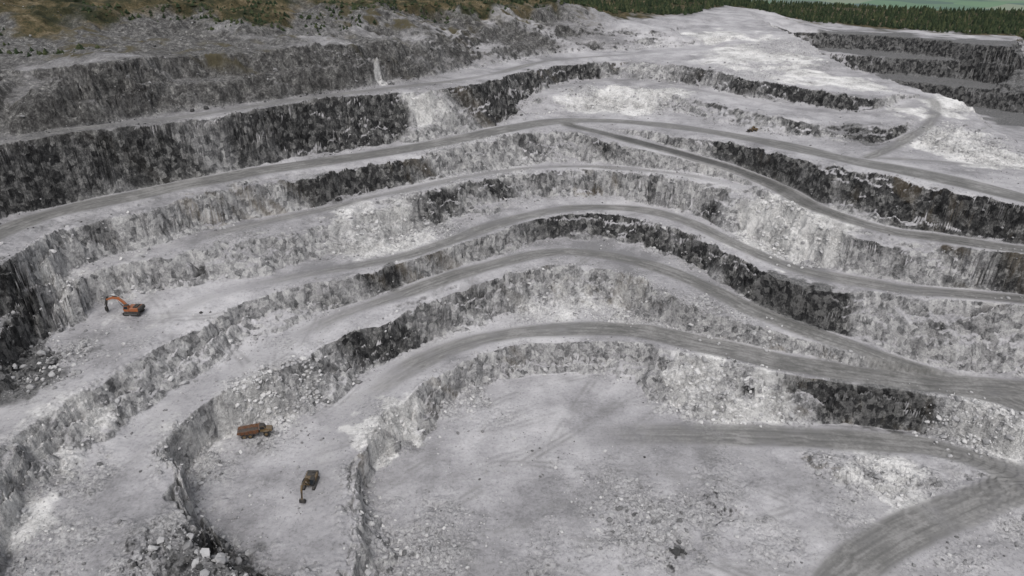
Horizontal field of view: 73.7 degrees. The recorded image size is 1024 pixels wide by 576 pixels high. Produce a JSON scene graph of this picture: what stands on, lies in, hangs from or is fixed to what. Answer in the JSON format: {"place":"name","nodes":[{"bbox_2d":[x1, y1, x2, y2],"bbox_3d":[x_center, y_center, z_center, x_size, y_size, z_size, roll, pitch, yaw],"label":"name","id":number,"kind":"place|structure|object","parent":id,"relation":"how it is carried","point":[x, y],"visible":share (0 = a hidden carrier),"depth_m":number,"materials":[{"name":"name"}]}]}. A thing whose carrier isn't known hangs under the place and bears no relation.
{"place":"outdoors","nodes":[
{"label":"outdoors","id":0,"kind":"place"},
{"bbox_2d":[0,0,1023,575],"bbox_3d":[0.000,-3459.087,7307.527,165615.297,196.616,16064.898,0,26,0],"label":"quarry ground","id":1,"kind":"structure","parent":0,"point":[92,176],"depth_m":265.68,"materials":[{"name":"grey stone"}]},
{"bbox_2d":[104,295,144,315],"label":"tracked excavator","id":2,"kind":"object","parent":1,"relation":"on","point":[132,310],"visible":1,"depth_m":237.24,"materials":[{"name":"orange metal"}]},
{"bbox_2d":[237,422,272,438],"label":"articulated dump truck","id":3,"kind":"object","parent":1,"relation":"on","point":[246,431],"visible":1,"depth_m":218.14,"materials":[{"name":"metal"}]},
{"bbox_2d":[0,0,548,56],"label":"hillside scrub","id":4,"kind":"object","parent":1,"relation":"on","point":[132,17],"visible":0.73,"depth_m":406.43,"materials":[{"name":"green plant"}]},
{"bbox_2d":[299,470,319,502],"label":"tracked excavator","id":5,"kind":"object","parent":1,"relation":"on","point":[311,478],"visible":1,"depth_m":197.46,"materials":[{"name":"orange metal"}]},
{"bbox_2d":[199,311,686,555],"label":"dark boulders","id":6,"kind":"object","parent":1,"relation":"on","point":[675,551],"visible":1,"depth_m":189.90,"materials":[{"name":"stone"}]},
{"bbox_2d":[0,3,1023,575],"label":"scattered rubble","id":7,"kind":"object","parent":1,"relation":"on","point":[202,551],"visible":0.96,"depth_m":229.55,"materials":[{"name":"stone"}]},
{"bbox_2d":[11,213,1023,566],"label":"blasted blocks","id":8,"kind":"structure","parent":1,"relation":"on","point":[279,417],"depth_m":226.64,"materials":[{"name":"stone"}]},
{"bbox_2d":[747,126,757,131],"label":"wheel loader","id":9,"kind":"object","parent":1,"relation":"on","point":[753,128],"visible":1,"depth_m":364.33,"materials":[{"name":"metal"}]},
{"bbox_2d":[510,0,1023,38],"bbox_3d":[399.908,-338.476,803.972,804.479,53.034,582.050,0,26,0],"label":"conifer forest","id":10,"kind":"object","parent":1,"relation":"on","point":[942,24],"visible":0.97,"depth_m":735.81,"materials":[{"name":"green plant"}]}
]}

